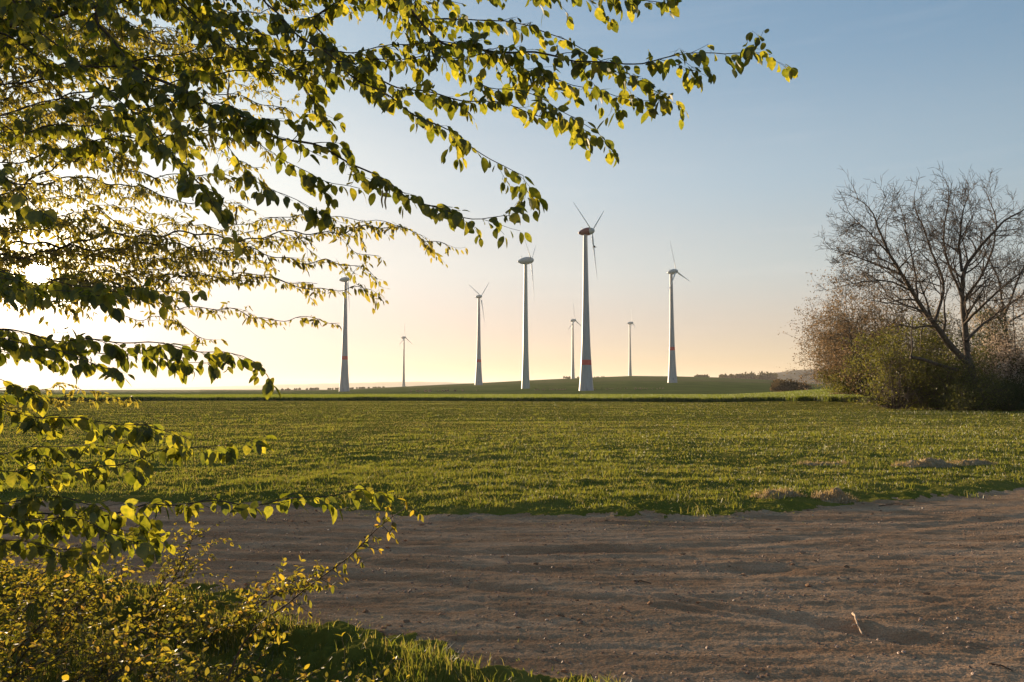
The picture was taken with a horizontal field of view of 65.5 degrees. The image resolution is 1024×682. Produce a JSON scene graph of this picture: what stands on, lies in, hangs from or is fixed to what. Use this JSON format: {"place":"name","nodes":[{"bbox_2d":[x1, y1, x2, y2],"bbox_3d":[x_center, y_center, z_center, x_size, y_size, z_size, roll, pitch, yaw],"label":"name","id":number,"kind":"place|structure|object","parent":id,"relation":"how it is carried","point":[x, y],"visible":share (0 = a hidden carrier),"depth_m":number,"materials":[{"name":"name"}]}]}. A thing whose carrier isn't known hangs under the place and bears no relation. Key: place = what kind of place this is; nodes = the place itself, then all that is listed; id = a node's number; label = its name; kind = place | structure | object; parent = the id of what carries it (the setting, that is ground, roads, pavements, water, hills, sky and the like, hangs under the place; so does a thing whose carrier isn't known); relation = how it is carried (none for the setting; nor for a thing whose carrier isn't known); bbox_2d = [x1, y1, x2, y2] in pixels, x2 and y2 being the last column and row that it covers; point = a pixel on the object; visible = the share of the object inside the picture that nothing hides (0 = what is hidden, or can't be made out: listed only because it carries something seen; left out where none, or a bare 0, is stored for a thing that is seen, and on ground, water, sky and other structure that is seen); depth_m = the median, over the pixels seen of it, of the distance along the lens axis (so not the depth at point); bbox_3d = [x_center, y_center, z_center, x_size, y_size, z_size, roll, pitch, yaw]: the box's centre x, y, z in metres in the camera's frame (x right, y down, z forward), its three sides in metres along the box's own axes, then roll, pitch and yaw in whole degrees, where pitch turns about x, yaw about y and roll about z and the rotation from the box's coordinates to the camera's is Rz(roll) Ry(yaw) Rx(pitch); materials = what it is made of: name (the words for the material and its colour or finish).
{"place":"outdoors","nodes":[
{"label":"outdoors","id":0,"kind":"place"},
{"bbox_2d":[0,382,466,389],"bbox_3d":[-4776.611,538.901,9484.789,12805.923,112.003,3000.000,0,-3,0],"label":"hills","id":1,"kind":"structure","parent":0,"point":[324,386],"depth_m":9066.20,"materials":[{"name":"green plant"}]},
{"bbox_2d":[0,561,627,681],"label":"verge grass","id":2,"kind":"structure","parent":0,"point":[447,660],"depth_m":4.84,"materials":[{"name":"green plant"}]},
{"bbox_2d":[0,376,839,394],"bbox_3d":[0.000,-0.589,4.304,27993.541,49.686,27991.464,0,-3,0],"label":"hill","id":3,"kind":"structure","parent":0,"point":[700,385],"depth_m":656.32,"materials":[{"name":"green plant"}]},
{"bbox_2d":[281,386,384,390],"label":"tree line","id":4,"kind":"object","parent":3,"relation":"on","point":[299,389],"visible":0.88,"depth_m":1485.74,"materials":[{"name":"green plant"}]},
{"bbox_2d":[336,259,356,391],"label":"wind turbine","id":5,"kind":"object","parent":3,"relation":"on","point":[344,381],"visible":0.94,"depth_m":699.09,"materials":[{"name":"white paint"}]},
{"bbox_2d":[399,326,411,386],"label":"wind turbine","id":6,"kind":"object","parent":3,"relation":"on","point":[403,375],"visible":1,"depth_m":1558.99,"materials":[{"name":"white paint"}]},
{"bbox_2d":[475,283,488,384],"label":"wind turbine","id":7,"kind":"object","parent":3,"relation":"on","point":[478,378],"visible":1,"depth_m":914.13,"materials":[{"name":"white paint"}]},
{"bbox_2d":[518,238,535,388],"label":"wind turbine","id":8,"kind":"object","parent":3,"relation":"on","point":[525,261],"visible":0.94,"depth_m":600.25,"materials":[{"name":"white paint"}]},
{"bbox_2d":[410,388,663,391],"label":"valley bushes","id":9,"kind":"object","parent":3,"relation":"on","point":[429,390],"visible":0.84,"depth_m":516.37,"materials":[{"name":"green plant"}]},
{"bbox_2d":[569,305,580,378],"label":"wind turbine","id":10,"kind":"object","parent":3,"relation":"on","point":[572,369],"visible":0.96,"depth_m":1289.76,"materials":[{"name":"white paint"}]},
{"bbox_2d":[573,202,603,390],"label":"wind turbine","id":11,"kind":"object","parent":3,"relation":"on","point":[586,382],"visible":0.97,"depth_m":480.60,"materials":[{"name":"white paint"}]},
{"bbox_2d":[627,314,635,375],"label":"wind turbine","id":12,"kind":"object","parent":3,"relation":"on","point":[630,367],"visible":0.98,"depth_m":1470.24,"materials":[{"name":"white paint"}]},
{"bbox_2d":[667,243,688,382],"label":"wind turbine","id":13,"kind":"object","parent":3,"relation":"on","point":[672,375],"visible":1,"depth_m":714.64,"materials":[{"name":"white paint"}]},
{"bbox_2d":[694,371,778,379],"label":"wood","id":14,"kind":"object","parent":3,"relation":"on","point":[762,375],"visible":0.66,"depth_m":1678.32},
{"bbox_2d":[769,378,812,391],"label":"thicket","id":15,"kind":"object","parent":3,"relation":"on","point":[782,385],"visible":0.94,"depth_m":412.85,"materials":[{"name":"brown plant"}]},
{"bbox_2d":[0,487,1023,681],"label":"dirt path","id":16,"kind":"structure","parent":0,"point":[726,634],"depth_m":6.72,"materials":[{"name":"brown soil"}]},
{"bbox_2d":[17,503,1006,678],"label":"clods","id":17,"kind":"object","parent":16,"relation":"on","point":[579,619],"visible":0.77,"depth_m":6.65,"materials":[{"name":"soil"}]},
{"bbox_2d":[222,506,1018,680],"bbox_3d":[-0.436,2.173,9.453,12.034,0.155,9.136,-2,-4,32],"label":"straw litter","id":18,"kind":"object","parent":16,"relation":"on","point":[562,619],"visible":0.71,"depth_m":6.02,"materials":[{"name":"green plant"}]},
{"bbox_2d":[851,612,862,634],"bbox_3d":[2.369,1.944,5.522,0.064,0.066,0.404,-1,-4,15],"label":"stick","id":19,"kind":"object","parent":16,"relation":"on","point":[855,617],"visible":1,"depth_m":5.48,"materials":[{"name":"beige wood"}]},
{"bbox_2d":[879,503,914,505],"bbox_3d":[5.355,2.296,11.155,0.506,0.022,0.168,0,-3,0],"label":"stick","id":20,"kind":"object","parent":16,"relation":"on","point":[895,503],"visible":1,"depth_m":11.14,"materials":[{"name":"brown wood"}]},
{"bbox_2d":[988,662,1012,670],"bbox_3d":[2.837,1.888,4.631,0.017,0.018,0.138,2,-4,-29],"label":"stick","id":21,"kind":"object","parent":16,"relation":"on","point":[999,665],"visible":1,"depth_m":4.63,"materials":[{"name":"brown wood"}]},
{"bbox_2d":[0,400,1023,681],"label":"ground","id":22,"kind":"structure","parent":0,"point":[316,658],"depth_m":16.34,"materials":[{"name":"plant"}]},
{"bbox_2d":[0,498,240,632],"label":"thin shrub","id":23,"kind":"object","parent":22,"relation":"on","point":[30,572],"visible":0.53,"depth_m":5.79,"materials":[{"name":"green plant"}]},
{"bbox_2d":[0,519,342,681],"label":"dense shrub","id":24,"kind":"object","parent":22,"relation":"on","point":[113,646],"visible":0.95,"depth_m":4.57,"materials":[{"name":"green plant"}]},
{"bbox_2d":[0,0,467,412],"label":"background tree","id":25,"kind":"object","parent":22,"relation":"on","point":[71,250],"visible":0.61,"depth_m":5.30,"materials":[{"name":"green plant"}]},
{"bbox_2d":[107,610,410,681],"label":"shrub","id":26,"kind":"object","parent":22,"relation":"on","point":[256,678],"visible":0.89,"depth_m":3.99,"materials":[{"name":"green plant"}]},
{"bbox_2d":[226,498,423,681],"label":"sapling","id":27,"kind":"object","parent":22,"relation":"on","point":[390,534],"visible":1,"depth_m":3.37,"materials":[{"name":"green plant"}]},
{"bbox_2d":[0,0,797,587],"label":"overhanging tree","id":28,"kind":"object","parent":22,"relation":"on","point":[128,68],"visible":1,"depth_m":2.84,"materials":[{"name":"green plant"}]},
{"bbox_2d":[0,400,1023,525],"bbox_3d":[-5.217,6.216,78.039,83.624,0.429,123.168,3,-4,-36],"label":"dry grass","id":29,"kind":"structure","parent":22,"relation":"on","point":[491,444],"depth_m":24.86,"materials":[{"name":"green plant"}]},
{"bbox_2d":[750,487,807,499],"bbox_3d":[3.902,2.239,11.708,0.895,0.212,0.500,0,-3,0],"label":"dirt heap","id":30,"kind":"object","parent":22,"relation":"on","point":[787,493],"visible":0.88,"depth_m":11.64,"materials":[{"name":"soil"}]},
{"bbox_2d":[793,460,853,465],"bbox_3d":[6.494,2.550,16.630,1.401,0.170,0.509,0,-3,0],"label":"dirt heap","id":31,"kind":"object","parent":22,"relation":"on","point":[817,463],"visible":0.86,"depth_m":16.55,"materials":[{"name":"soil"}]},
{"bbox_2d":[810,487,858,503],"bbox_3d":[4.667,2.232,11.496,0.727,0.263,0.622,0,-3,0],"label":"dirt heap","id":32,"kind":"object","parent":22,"relation":"on","point":[836,495],"visible":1,"depth_m":11.43,"materials":[{"name":"soil"}]},
{"bbox_2d":[815,345,878,395],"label":"olive bush","id":33,"kind":"object","parent":22,"relation":"on","point":[843,387],"visible":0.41,"depth_m":83.80,"materials":[{"name":"green plant"}]},
{"bbox_2d":[789,282,910,390],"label":"blossom bush","id":34,"kind":"object","parent":22,"relation":"on","point":[818,342],"visible":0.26,"depth_m":91.06,"materials":[{"name":"brown plant"}]},
{"bbox_2d":[778,243,960,402],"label":"blossom bush","id":35,"kind":"object","parent":22,"relation":"on","point":[841,357],"visible":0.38,"depth_m":82.48,"materials":[{"name":"brown plant"}]},
{"bbox_2d":[870,395,887,408],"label":"bush","id":36,"kind":"object","parent":22,"relation":"on","point":[879,399],"visible":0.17,"depth_m":67.72,"materials":[{"name":"green plant"}]},
{"bbox_2d":[854,339,932,409],"bbox_3d":[30.478,3.006,63.111,6.073,6.269,5.896,3,-5,-44],"label":"twiggy bush","id":37,"kind":"object","parent":22,"relation":"on","point":[898,405],"visible":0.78,"depth_m":63.00,"materials":[{"name":"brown plant"}]},
{"bbox_2d":[836,308,990,409],"bbox_3d":[32.700,2.606,65.715,11.890,10.511,10.576,0,-3,0],"label":"olive bush","id":38,"kind":"object","parent":22,"relation":"on","point":[883,352],"visible":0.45,"depth_m":64.54,"materials":[{"name":"green plant"}]},
{"bbox_2d":[813,161,1023,408],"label":"bare tree","id":39,"kind":"object","parent":22,"relation":"on","point":[964,295],"visible":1,"depth_m":62.52,"materials":[{"name":"brown plant"}]},
{"bbox_2d":[853,293,988,383],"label":"blossom bush","id":40,"kind":"object","parent":22,"relation":"on","point":[932,305],"visible":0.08,"depth_m":79.26,"materials":[{"name":"brown plant"}]},
{"bbox_2d":[891,457,959,467],"bbox_3d":[8.571,2.516,16.428,1.587,0.254,0.754,0,-3,0],"label":"dirt heap","id":41,"kind":"object","parent":22,"relation":"on","point":[931,462],"visible":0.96,"depth_m":16.31,"materials":[{"name":"soil"}]},
{"bbox_2d":[887,317,1001,409],"bbox_3d":[33.732,1.948,62.748,8.078,8.103,9.090,0,-3,0],"label":"olive bush","id":42,"kind":"object","parent":22,"relation":"on","point":[921,376],"visible":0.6,"depth_m":61.79,"materials":[{"name":"green plant"}]},
{"bbox_2d":[893,409,1023,415],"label":"weeds","id":43,"kind":"object","parent":22,"relation":"on","point":[968,413],"visible":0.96,"depth_m":52.05,"materials":[{"name":"green plant"}]},
{"bbox_2d":[913,358,1014,411],"bbox_3d":[34.143,3.662,60.462,6.680,5.098,7.815,0,-3,0],"label":"olive bush","id":44,"kind":"object","parent":22,"relation":"on","point":[964,404],"visible":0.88,"depth_m":59.02,"materials":[{"name":"green plant"}]},
{"bbox_2d":[945,459,997,465],"bbox_3d":[9.661,2.546,16.792,1.286,0.200,0.657,0,-3,0],"label":"dirt heap","id":45,"kind":"object","parent":22,"relation":"on","point":[967,462],"visible":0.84,"depth_m":16.70,"materials":[{"name":"soil"}]},
{"bbox_2d":[936,282,1023,366],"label":"blossom bush","id":46,"kind":"object","parent":22,"relation":"on","point":[958,325],"visible":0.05,"depth_m":78.78,"materials":[{"name":"brown plant"}]},
{"bbox_2d":[941,304,1023,407],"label":"dark bush","id":47,"kind":"object","parent":22,"relation":"on","point":[1001,334],"visible":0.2,"depth_m":64.68,"materials":[{"name":"brown plant"}]},
{"bbox_2d":[949,286,1023,405],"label":"blossom bush","id":48,"kind":"object","parent":22,"relation":"on","point":[1007,353],"visible":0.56,"depth_m":63.41,"materials":[{"name":"brown plant"}]},
{"bbox_2d":[955,205,1023,338],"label":"bare tree","id":49,"kind":"object","parent":22,"relation":"on","point":[986,257],"visible":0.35,"depth_m":80.27,"materials":[{"name":"brown plant"}]},
{"bbox_2d":[958,369,1023,410],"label":"dark bush","id":50,"kind":"object","parent":22,"relation":"on","point":[1017,400],"visible":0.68,"depth_m":59.81,"materials":[{"name":"green plant"}]},
{"bbox_2d":[0,0,1023,388],"label":"sky","id":51,"kind":"structure","parent":0,"point":[894,90],"materials":[{"name":"blue"}]},
{"bbox_2d":[756,369,844,384],"bbox_3d":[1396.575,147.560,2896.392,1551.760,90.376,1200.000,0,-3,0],"label":"wooded hill","id":52,"kind":"structure","parent":0,"point":[792,376],"depth_m":2796.33,"materials":[{"name":"plant"}]},
{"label":"crop ground","id":53,"kind":"structure","parent":0,"visible":0},
{"bbox_2d":[0,387,913,402],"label":"crop","id":54,"kind":"object","parent":53,"relation":"on","point":[811,395],"visible":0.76,"depth_m":115.78,"materials":[{"name":"green plant"}]}
]}

